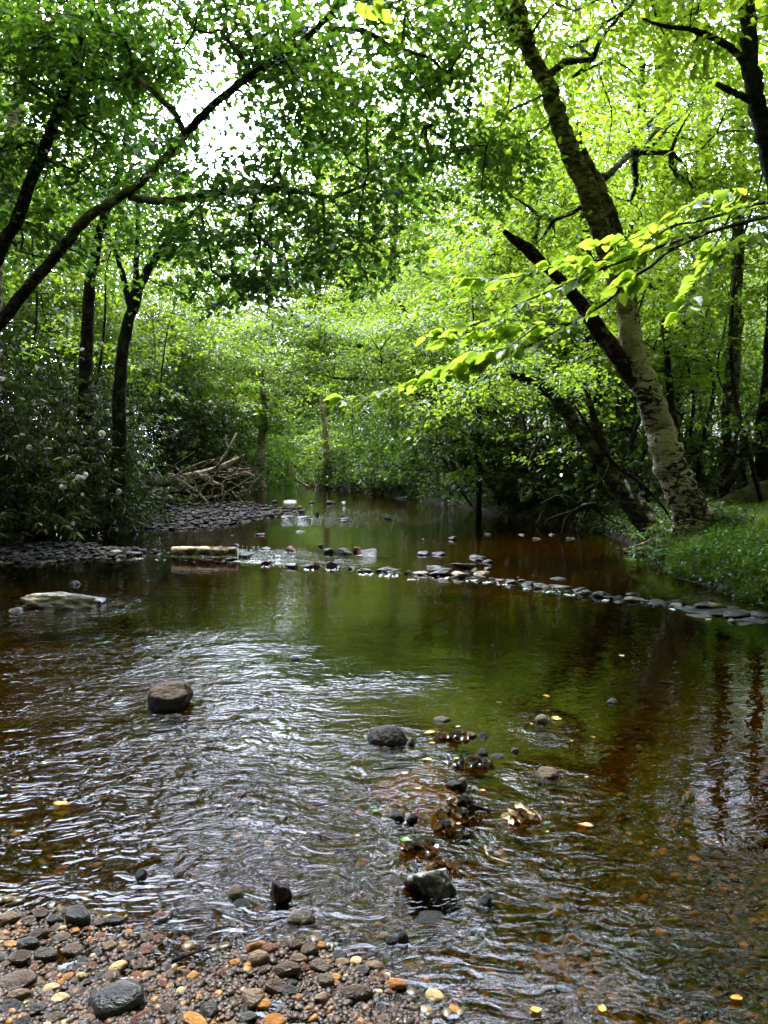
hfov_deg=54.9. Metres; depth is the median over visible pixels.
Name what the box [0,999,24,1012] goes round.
pebble
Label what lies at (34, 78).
forest tree
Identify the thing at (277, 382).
understory tree
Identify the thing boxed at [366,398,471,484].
rhododendron
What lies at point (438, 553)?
upstream rock
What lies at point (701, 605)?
weir stone
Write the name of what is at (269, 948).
pebble
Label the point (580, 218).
forest tree
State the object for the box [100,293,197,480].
sapling
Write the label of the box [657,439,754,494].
laurel bush
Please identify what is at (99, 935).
pebble
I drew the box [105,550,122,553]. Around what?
weir stone
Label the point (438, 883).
river rock
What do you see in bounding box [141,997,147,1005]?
pebble
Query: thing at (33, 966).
pebble
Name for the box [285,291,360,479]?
young birch
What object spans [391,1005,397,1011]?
pebble
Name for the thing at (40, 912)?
pebble
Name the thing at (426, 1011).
bed gravel
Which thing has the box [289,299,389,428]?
understory tree
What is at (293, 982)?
pebble
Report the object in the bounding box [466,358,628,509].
laurel bush
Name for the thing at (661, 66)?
forest tree
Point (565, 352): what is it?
sapling
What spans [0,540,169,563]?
gravel bank
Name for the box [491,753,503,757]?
river rock
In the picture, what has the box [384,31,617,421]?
forest tree
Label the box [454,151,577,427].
forest tree
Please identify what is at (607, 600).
foam
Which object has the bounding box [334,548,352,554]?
upstream rock
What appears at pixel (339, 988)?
pebble
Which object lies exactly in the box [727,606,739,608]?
weir stone
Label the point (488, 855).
twig
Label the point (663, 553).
fern
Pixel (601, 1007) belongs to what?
fallen leaf
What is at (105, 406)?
rhododendron
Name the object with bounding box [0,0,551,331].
maple tree
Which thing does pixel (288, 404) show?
sapling
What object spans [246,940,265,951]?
pebble
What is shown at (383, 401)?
sapling
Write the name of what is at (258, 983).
pebble
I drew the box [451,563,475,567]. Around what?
weir stone
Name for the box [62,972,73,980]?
pebble
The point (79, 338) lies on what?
sapling
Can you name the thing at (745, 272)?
forest tree
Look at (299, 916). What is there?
river rock
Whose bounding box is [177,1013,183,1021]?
pebble
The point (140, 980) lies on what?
pebble
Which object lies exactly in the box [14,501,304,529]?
gravel bank
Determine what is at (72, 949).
pebble
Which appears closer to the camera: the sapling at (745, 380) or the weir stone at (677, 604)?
the weir stone at (677, 604)
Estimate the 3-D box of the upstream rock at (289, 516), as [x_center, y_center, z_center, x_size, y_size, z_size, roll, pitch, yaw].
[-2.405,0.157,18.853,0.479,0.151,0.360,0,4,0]
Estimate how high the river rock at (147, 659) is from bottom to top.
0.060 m
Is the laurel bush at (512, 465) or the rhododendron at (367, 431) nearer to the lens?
the laurel bush at (512, 465)
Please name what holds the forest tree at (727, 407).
on the ground at (520, 515)
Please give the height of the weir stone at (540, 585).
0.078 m
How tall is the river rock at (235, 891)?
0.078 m
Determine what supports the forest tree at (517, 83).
on the ground at (520, 515)
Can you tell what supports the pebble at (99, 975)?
on the shore gravel at (287, 1005)
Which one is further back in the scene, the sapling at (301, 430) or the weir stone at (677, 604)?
the sapling at (301, 430)
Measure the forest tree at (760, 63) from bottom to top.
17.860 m
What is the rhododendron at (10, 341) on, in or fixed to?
on the ground at (520, 515)
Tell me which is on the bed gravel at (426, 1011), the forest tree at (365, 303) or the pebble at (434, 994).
the pebble at (434, 994)
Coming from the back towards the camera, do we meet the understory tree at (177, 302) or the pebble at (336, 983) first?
the understory tree at (177, 302)
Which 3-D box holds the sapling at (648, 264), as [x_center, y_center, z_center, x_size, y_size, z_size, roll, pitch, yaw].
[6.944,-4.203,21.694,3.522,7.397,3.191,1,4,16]
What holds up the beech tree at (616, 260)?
on the ground at (520, 515)
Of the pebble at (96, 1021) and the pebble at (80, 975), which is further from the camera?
the pebble at (80, 975)
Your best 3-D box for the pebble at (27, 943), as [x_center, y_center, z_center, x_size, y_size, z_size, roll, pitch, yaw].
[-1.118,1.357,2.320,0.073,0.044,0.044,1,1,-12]
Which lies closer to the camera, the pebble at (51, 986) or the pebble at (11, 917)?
the pebble at (51, 986)
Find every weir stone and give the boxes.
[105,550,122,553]
[124,551,140,555]
[238,552,249,557]
[260,560,271,563]
[285,563,297,567]
[304,564,313,567]
[326,561,338,567]
[356,568,371,571]
[375,566,398,571]
[412,571,429,574]
[426,565,443,567]
[429,568,454,575]
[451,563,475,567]
[451,571,468,577]
[474,571,488,574]
[505,579,517,583]
[521,581,534,584]
[533,583,548,588]
[547,585,571,588]
[571,587,588,591]
[582,590,592,595]
[591,591,610,596]
[624,596,643,601]
[626,592,639,596]
[648,599,666,605]
[666,599,685,603]
[670,602,681,605]
[674,606,730,615]
[686,614,711,617]
[694,603,721,607]
[708,602,727,607]
[723,609,750,617]
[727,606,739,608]
[727,618,737,622]
[735,618,767,623]
[737,622,754,625]
[750,610,767,617]
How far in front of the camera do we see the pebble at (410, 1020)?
2.03 m
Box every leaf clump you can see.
[398,837,439,857]
[423,856,459,872]
[430,729,469,741]
[430,790,492,819]
[434,817,456,832]
[445,755,494,768]
[501,801,541,824]
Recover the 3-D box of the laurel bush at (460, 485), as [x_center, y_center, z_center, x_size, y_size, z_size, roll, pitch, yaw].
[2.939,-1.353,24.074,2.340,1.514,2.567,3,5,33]
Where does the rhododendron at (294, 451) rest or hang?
on the ground at (520, 515)
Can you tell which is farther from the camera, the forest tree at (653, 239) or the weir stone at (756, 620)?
the forest tree at (653, 239)
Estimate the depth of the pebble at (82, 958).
2.29 m
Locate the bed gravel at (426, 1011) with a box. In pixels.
[0,895,463,1020]
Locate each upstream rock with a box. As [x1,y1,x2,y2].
[281,515,297,517]
[283,499,297,501]
[285,546,295,550]
[323,548,334,553]
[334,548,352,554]
[353,547,361,551]
[360,548,377,554]
[417,551,428,554]
[431,552,446,554]
[448,536,456,539]
[469,554,486,558]
[483,559,493,562]
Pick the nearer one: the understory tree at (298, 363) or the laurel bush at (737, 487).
the laurel bush at (737, 487)
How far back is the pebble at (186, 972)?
2.22 m
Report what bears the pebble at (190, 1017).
on the shore gravel at (287, 1005)
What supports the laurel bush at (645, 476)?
on the ground at (520, 515)
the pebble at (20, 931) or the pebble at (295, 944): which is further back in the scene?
the pebble at (20, 931)
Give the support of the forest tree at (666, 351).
on the ground at (520, 515)
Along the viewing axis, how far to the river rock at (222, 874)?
2.75 m
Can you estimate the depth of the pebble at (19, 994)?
2.08 m
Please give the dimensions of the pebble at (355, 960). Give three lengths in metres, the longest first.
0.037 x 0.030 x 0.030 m
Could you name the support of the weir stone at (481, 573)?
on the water
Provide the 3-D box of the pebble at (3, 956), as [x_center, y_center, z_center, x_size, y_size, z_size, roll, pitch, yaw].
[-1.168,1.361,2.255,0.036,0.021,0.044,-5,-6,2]
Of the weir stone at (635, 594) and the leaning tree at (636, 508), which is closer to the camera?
the weir stone at (635, 594)
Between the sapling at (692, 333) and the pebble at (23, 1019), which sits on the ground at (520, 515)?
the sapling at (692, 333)
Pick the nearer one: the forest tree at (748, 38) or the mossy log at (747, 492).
the forest tree at (748, 38)
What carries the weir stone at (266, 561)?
on the weir gravel at (757, 617)
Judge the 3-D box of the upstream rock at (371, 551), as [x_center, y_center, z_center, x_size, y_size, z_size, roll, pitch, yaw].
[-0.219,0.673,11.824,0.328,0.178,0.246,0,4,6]
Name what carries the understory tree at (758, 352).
on the ground at (520, 515)
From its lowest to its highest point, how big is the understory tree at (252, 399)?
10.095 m
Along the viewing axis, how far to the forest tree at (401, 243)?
65.22 m
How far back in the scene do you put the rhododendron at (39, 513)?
12.80 m
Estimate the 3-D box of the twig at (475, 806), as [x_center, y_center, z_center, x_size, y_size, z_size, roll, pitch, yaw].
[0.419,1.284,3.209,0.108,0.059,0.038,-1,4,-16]
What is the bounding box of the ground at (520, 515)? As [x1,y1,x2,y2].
[0,459,767,1023]
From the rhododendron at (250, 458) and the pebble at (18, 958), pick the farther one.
the rhododendron at (250, 458)
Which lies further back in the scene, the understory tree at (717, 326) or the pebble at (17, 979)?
the understory tree at (717, 326)
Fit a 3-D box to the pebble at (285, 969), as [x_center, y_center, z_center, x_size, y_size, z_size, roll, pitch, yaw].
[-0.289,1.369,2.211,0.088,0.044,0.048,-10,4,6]
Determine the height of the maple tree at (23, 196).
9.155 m
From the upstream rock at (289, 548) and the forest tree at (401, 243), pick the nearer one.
the upstream rock at (289, 548)
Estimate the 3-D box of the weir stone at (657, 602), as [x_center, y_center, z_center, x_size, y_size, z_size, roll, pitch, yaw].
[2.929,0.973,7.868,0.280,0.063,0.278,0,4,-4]
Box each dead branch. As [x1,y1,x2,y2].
[540,494,625,534]
[573,405,672,521]
[711,429,767,492]
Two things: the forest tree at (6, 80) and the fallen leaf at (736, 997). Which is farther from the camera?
the forest tree at (6, 80)
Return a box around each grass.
[409,483,709,524]
[585,493,767,569]
[647,529,767,604]
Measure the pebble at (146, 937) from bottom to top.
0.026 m
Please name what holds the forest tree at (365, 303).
on the ground at (520, 515)
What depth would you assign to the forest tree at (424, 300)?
23.98 m
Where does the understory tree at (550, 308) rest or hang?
on the ground at (520, 515)
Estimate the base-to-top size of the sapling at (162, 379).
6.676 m
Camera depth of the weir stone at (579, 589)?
8.52 m
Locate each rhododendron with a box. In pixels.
[0,291,171,505]
[0,306,105,504]
[0,307,176,546]
[0,308,98,546]
[0,349,200,524]
[94,363,245,495]
[130,387,270,497]
[144,387,265,487]
[205,397,283,487]
[221,405,316,486]
[224,402,296,470]
[234,368,302,457]
[251,406,333,481]
[255,385,319,453]
[274,366,362,447]
[283,392,355,463]
[302,401,377,472]
[320,411,404,479]
[326,391,404,454]
[340,384,421,464]
[346,386,441,483]
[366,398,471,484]
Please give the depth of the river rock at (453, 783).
3.49 m
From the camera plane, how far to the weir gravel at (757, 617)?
9.21 m
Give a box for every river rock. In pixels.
[9,607,22,611]
[20,592,105,608]
[70,581,79,584]
[135,868,146,879]
[141,657,155,661]
[147,681,193,709]
[218,871,228,876]
[227,885,243,898]
[233,898,249,906]
[269,880,291,902]
[286,909,314,924]
[366,725,407,744]
[385,935,397,944]
[388,808,404,819]
[396,931,408,942]
[402,868,455,897]
[406,813,418,821]
[408,738,415,744]
[415,910,442,923]
[419,752,426,758]
[433,716,449,721]
[445,780,461,787]
[458,777,467,786]
[466,732,476,737]
[477,892,495,905]
[478,748,487,755]
[479,732,487,737]
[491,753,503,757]
[535,714,548,721]
[536,766,559,777]
[606,698,617,703]
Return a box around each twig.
[171,947,211,963]
[469,802,490,811]
[484,845,511,863]
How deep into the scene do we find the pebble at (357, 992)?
2.12 m
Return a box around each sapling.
[0,279,57,480]
[3,191,90,431]
[3,259,107,462]
[22,322,115,434]
[31,365,159,456]
[45,210,159,457]
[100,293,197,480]
[129,288,202,502]
[131,332,183,463]
[137,391,230,483]
[193,363,245,432]
[267,418,319,471]
[268,373,302,467]
[326,401,362,452]
[342,371,369,460]
[352,337,410,459]
[404,347,551,494]
[462,217,540,466]
[469,289,578,525]
[504,344,671,529]
[540,225,584,445]
[563,231,677,466]
[570,270,680,466]
[595,108,718,505]
[604,221,767,491]
[607,304,763,436]
[646,289,765,467]
[651,164,766,486]
[651,213,746,491]
[663,250,767,489]
[672,319,747,472]
[673,291,761,437]
[678,319,767,499]
[739,321,763,433]
[740,313,765,457]
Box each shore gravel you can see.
[0,905,426,1023]
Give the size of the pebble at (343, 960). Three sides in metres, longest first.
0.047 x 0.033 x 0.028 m
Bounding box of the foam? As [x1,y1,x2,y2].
[139,534,711,619]
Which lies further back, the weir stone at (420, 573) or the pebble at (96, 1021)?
the weir stone at (420, 573)
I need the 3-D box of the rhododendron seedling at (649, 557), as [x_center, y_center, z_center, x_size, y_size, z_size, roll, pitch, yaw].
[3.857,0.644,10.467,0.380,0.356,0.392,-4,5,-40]
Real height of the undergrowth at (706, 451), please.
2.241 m
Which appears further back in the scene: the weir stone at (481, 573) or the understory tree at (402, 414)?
the understory tree at (402, 414)
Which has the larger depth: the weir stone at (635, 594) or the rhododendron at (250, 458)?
the rhododendron at (250, 458)
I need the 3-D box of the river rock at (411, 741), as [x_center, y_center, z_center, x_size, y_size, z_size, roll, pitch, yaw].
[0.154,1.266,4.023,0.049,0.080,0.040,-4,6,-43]
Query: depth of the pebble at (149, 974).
2.20 m
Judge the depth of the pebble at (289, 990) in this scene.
2.13 m
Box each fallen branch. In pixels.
[289,465,309,487]
[617,541,650,552]
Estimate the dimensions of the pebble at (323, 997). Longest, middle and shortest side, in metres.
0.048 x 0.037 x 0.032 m
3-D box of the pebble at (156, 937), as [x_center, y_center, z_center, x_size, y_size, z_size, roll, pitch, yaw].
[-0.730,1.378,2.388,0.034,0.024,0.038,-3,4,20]
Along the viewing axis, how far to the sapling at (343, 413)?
44.60 m
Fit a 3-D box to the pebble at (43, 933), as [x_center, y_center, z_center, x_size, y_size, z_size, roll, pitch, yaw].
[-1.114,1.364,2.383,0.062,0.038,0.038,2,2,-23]
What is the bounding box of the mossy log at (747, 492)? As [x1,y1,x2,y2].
[709,480,767,507]
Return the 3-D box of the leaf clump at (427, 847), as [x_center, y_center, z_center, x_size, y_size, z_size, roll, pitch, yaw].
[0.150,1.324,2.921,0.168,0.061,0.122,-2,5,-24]
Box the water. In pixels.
[0,482,767,1023]
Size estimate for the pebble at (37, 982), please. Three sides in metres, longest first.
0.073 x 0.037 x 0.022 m
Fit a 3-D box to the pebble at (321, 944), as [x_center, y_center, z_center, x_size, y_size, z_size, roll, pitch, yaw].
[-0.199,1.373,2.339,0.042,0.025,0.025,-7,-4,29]
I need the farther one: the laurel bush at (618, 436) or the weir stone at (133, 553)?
the laurel bush at (618, 436)
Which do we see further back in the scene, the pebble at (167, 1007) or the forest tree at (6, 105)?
the forest tree at (6, 105)
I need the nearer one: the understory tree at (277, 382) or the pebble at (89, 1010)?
the pebble at (89, 1010)
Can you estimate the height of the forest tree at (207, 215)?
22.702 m
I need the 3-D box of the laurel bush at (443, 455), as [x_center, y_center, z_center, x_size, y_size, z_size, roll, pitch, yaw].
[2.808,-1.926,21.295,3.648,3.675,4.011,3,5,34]
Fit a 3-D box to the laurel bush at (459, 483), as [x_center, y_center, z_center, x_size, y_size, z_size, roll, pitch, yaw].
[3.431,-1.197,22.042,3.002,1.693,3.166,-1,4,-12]
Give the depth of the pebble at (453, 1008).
2.08 m
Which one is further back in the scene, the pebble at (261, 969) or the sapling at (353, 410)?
the sapling at (353, 410)
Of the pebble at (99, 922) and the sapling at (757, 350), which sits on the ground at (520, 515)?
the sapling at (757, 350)
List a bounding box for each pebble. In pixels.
[0,911,20,925]
[0,953,7,960]
[0,960,9,966]
[0,969,37,990]
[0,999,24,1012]
[4,940,16,948]
[5,988,31,1000]
[7,949,30,966]
[12,1015,29,1023]
[13,929,26,932]
[16,937,39,949]
[22,915,35,923]
[26,1003,45,1014]
[28,928,48,938]
[29,963,37,970]
[31,979,45,987]
[33,907,49,918]
[34,947,57,960]
[42,983,59,990]
[46,915,63,924]
[47,1011,66,1022]
[50,924,59,931]
[51,992,70,1002]
[54,931,69,941]
[54,1003,66,1010]
[59,925,66,930]
[61,943,83,956]
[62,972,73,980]
[64,905,90,925]
[71,977,77,984]
[72,927,79,933]
[72,987,89,995]
[73,1004,83,1010]
[75,962,84,967]
[75,972,87,978]
[77,956,87,961]
[78,1014,95,1023]
[82,978,91,985]
[86,1005,94,1014]
[88,980,144,1019]
[91,1019,100,1023]
[93,918,104,926]
[94,932,105,938]
[94,972,104,979]
[95,948,102,956]
[103,940,116,951]
[104,915,124,924]
[105,970,120,981]
[108,960,127,971]
[124,953,136,960]
[128,1014,144,1023]
[131,971,141,976]
[132,978,142,983]
[137,958,146,967]
[140,932,152,942]
[140,944,154,954]
[140,1021,152,1023]
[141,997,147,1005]
[144,971,156,978]
[147,986,156,992]
[153,911,167,917]
[153,934,162,941]
[157,979,166,988]
[158,1002,176,1014]
[163,963,171,971]
[166,968,177,979]
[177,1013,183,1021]
[183,969,190,975]
[183,1011,207,1023]
[186,963,195,968]
[188,971,199,978]
[195,977,202,982]
[200,1001,217,1017]
[218,969,226,977]
[230,958,239,965]
[239,1011,257,1022]
[240,1004,246,1010]
[241,988,264,1008]
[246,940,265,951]
[248,949,268,965]
[255,979,262,988]
[255,999,271,1009]
[258,965,266,973]
[261,943,277,953]
[263,1013,286,1023]
[265,978,286,993]
[273,961,300,977]
[278,940,289,947]
[282,985,297,995]
[286,979,296,985]
[289,940,301,951]
[292,953,307,963]
[300,941,317,956]
[302,963,309,971]
[309,959,329,972]
[314,991,329,1002]
[317,941,326,948]
[317,973,334,987]
[332,949,346,958]
[332,973,341,980]
[334,980,339,987]
[335,957,349,965]
[336,985,343,991]
[342,984,372,1001]
[350,956,361,964]
[356,965,369,974]
[366,960,384,970]
[368,977,376,982]
[375,972,384,977]
[375,1002,386,1012]
[377,1014,388,1021]
[386,978,406,989]
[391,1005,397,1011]
[405,1017,414,1023]
[425,988,443,1001]
[449,1004,458,1011]
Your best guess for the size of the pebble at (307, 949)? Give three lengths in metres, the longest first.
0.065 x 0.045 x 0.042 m
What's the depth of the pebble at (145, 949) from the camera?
2.32 m
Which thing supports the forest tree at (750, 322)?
on the ground at (520, 515)
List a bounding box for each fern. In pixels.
[631,545,668,555]
[657,552,675,557]
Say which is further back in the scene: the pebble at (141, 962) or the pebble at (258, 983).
the pebble at (141, 962)
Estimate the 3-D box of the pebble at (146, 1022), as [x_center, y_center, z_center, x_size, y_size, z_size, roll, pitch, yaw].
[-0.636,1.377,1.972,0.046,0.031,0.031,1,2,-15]
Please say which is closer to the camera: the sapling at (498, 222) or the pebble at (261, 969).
the pebble at (261, 969)
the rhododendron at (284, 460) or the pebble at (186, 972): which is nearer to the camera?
the pebble at (186, 972)
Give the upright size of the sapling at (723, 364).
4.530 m
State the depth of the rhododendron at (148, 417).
17.20 m
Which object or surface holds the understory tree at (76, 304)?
on the ground at (520, 515)
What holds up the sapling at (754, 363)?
on the ground at (520, 515)
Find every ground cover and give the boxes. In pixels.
[7,477,322,521]
[97,481,228,492]
[266,463,358,486]
[290,464,446,500]
[407,482,761,553]
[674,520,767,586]
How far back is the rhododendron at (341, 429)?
43.34 m
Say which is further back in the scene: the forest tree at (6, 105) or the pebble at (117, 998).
the forest tree at (6, 105)
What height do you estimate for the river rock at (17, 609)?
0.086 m
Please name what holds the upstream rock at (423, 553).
on the water
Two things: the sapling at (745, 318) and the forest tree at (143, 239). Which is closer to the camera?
the sapling at (745, 318)
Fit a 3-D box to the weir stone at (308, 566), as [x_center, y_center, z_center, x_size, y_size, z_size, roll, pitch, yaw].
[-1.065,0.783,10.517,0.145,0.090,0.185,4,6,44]
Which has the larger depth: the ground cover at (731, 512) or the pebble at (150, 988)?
the ground cover at (731, 512)
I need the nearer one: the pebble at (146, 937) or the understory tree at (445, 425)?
the pebble at (146, 937)
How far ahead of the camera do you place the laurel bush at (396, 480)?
29.14 m
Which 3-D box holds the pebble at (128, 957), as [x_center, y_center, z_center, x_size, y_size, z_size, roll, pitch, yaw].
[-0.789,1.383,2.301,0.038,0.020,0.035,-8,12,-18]
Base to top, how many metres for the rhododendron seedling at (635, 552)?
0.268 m
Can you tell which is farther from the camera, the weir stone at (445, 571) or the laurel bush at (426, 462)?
the laurel bush at (426, 462)
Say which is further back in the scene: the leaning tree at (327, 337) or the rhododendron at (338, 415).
the rhododendron at (338, 415)
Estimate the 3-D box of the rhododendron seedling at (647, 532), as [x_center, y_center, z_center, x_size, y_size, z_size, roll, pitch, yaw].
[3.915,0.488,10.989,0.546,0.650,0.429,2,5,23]
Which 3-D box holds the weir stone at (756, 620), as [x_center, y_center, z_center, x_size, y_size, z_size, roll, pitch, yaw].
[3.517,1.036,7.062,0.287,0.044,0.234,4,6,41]
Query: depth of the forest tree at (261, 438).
35.65 m
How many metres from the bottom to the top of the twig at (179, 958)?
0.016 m
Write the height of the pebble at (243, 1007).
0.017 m
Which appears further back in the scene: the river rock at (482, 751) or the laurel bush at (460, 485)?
the laurel bush at (460, 485)
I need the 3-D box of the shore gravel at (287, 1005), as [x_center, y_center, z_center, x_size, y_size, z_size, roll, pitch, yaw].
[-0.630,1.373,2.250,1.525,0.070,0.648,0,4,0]
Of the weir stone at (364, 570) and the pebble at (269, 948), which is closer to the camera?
the pebble at (269, 948)
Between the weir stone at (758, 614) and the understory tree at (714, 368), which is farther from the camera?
the understory tree at (714, 368)
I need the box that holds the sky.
[1,0,767,452]
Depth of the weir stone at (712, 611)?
7.45 m
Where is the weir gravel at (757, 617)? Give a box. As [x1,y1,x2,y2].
[174,555,767,622]
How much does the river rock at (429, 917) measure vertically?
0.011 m
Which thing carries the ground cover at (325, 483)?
on the ground at (520, 515)
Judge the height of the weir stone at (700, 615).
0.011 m
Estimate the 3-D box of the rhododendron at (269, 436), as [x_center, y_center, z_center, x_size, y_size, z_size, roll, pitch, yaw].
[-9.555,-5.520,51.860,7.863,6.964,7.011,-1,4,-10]
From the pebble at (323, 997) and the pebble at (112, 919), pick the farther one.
the pebble at (112, 919)
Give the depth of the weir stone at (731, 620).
6.98 m
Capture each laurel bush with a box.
[310,449,363,479]
[333,457,376,487]
[348,446,417,493]
[377,455,423,490]
[400,409,500,467]
[401,454,447,486]
[415,448,440,479]
[417,449,473,492]
[420,394,525,505]
[440,460,490,488]
[451,456,533,491]
[454,394,575,505]
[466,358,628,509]
[466,442,573,499]
[488,452,586,504]
[498,445,588,508]
[502,385,641,505]
[516,452,639,507]
[543,448,657,502]
[564,430,733,508]
[577,366,737,484]
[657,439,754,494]
[678,386,755,480]
[701,370,767,486]
[703,455,767,496]
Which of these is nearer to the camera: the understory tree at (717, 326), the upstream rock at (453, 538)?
the upstream rock at (453, 538)
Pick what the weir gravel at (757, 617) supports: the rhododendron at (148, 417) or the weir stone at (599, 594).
the weir stone at (599, 594)
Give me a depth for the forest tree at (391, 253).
33.36 m
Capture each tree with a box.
[0,0,194,331]
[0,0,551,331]
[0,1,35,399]
[0,2,94,243]
[0,4,40,194]
[0,11,50,226]
[0,65,209,364]
[0,246,225,455]
[1,144,187,422]
[1,236,111,398]
[1,279,183,458]
[2,77,139,324]
[2,244,116,430]
[23,0,206,521]
[45,150,201,323]
[63,312,190,440]
[79,231,274,460]
[83,110,262,529]
[91,136,263,341]
[96,305,273,483]
[105,242,275,449]
[126,433,267,505]
[141,326,290,440]
[147,173,308,372]
[159,310,335,465]
[189,131,354,403]
[194,300,475,494]
[202,328,309,424]
[226,347,304,489]
[230,311,295,402]
[235,50,400,434]
[238,269,370,432]
[246,354,344,449]
[254,199,363,378]
[275,84,444,442]
[277,312,344,414]
[282,13,489,456]
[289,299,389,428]
[290,215,388,420]
[302,217,419,407]
[306,264,464,445]
[308,227,419,408]
[322,0,767,406]
[333,261,583,515]
[334,365,438,445]
[337,274,472,498]
[340,143,450,450]
[345,247,482,418]
[351,0,767,541]
[358,184,605,445]
[358,306,520,456]
[373,230,508,491]
[380,203,486,366]
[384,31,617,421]
[399,322,661,540]
[406,107,725,468]
[431,273,673,462]
[449,0,720,460]
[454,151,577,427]
[470,250,649,464]
[480,87,684,501]
[514,221,751,433]
[538,245,767,441]
[551,13,735,472]
[551,237,767,451]
[557,0,767,468]
[592,139,693,427]
[619,48,767,501]
[629,0,767,192]
[639,0,764,464]
[641,309,762,435]
[654,0,767,134]
[672,142,767,480]
[684,213,767,367]
[684,262,750,434]
[686,332,762,438]
[704,145,767,505]
[709,279,767,434]
[710,219,767,368]
[714,347,762,421]
[716,281,766,365]
[727,6,767,146]
[741,259,767,388]
[754,0,763,9]
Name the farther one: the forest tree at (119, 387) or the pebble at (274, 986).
the forest tree at (119, 387)
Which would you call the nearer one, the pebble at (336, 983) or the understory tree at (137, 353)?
the pebble at (336, 983)
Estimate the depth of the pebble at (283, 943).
2.31 m
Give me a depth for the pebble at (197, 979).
2.19 m
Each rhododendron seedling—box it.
[626,546,644,557]
[631,523,665,560]
[641,546,670,565]
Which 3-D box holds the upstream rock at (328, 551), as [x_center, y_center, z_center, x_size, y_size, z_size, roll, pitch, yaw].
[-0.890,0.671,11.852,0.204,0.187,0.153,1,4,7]
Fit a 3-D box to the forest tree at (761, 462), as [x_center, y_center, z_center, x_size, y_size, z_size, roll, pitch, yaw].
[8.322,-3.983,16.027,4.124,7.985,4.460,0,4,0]
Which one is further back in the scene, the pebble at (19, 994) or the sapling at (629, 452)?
the sapling at (629, 452)
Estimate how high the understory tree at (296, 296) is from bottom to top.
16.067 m
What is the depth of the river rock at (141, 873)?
2.72 m
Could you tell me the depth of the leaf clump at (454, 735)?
4.08 m
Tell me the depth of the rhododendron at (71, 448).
14.61 m
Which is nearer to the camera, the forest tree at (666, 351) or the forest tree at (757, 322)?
the forest tree at (666, 351)
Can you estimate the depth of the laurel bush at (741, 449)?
15.57 m
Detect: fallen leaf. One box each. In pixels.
[53,800,69,804]
[398,837,412,840]
[530,1006,541,1011]
[577,822,592,825]
[598,1004,605,1010]
[730,994,741,999]
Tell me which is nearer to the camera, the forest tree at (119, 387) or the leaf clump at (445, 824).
the leaf clump at (445, 824)
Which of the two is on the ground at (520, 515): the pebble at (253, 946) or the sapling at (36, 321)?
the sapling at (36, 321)
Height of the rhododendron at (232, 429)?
4.165 m
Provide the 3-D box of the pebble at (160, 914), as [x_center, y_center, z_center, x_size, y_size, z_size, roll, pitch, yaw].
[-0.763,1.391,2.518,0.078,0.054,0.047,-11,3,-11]
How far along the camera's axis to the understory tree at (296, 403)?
59.46 m
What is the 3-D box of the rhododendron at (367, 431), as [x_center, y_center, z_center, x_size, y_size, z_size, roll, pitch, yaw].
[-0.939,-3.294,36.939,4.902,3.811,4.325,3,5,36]
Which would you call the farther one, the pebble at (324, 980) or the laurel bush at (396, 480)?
the laurel bush at (396, 480)
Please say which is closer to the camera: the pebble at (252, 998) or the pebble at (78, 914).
the pebble at (252, 998)
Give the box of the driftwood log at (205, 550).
[171,546,237,555]
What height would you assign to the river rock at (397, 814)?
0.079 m
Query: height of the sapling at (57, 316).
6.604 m
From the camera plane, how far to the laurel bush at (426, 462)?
28.55 m
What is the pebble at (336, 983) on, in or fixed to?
on the ground at (520, 515)
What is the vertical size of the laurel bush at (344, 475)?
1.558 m
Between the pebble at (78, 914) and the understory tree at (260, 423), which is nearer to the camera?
the pebble at (78, 914)
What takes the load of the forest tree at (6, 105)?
on the ground at (520, 515)
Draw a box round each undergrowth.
[70,462,757,496]
[531,441,754,474]
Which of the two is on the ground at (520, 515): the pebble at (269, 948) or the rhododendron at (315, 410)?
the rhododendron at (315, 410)
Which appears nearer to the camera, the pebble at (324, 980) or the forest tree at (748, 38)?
the pebble at (324, 980)
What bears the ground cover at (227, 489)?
on the ground at (520, 515)
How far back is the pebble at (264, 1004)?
2.09 m
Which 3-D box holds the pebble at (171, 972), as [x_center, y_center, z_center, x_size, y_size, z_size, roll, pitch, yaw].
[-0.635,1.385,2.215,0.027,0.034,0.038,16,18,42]
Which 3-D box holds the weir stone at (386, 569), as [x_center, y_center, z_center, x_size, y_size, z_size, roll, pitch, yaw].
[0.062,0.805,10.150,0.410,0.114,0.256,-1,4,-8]
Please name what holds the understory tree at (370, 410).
on the ground at (520, 515)
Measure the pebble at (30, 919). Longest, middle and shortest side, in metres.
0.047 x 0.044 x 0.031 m
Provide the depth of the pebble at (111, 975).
2.20 m
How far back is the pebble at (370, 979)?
2.19 m

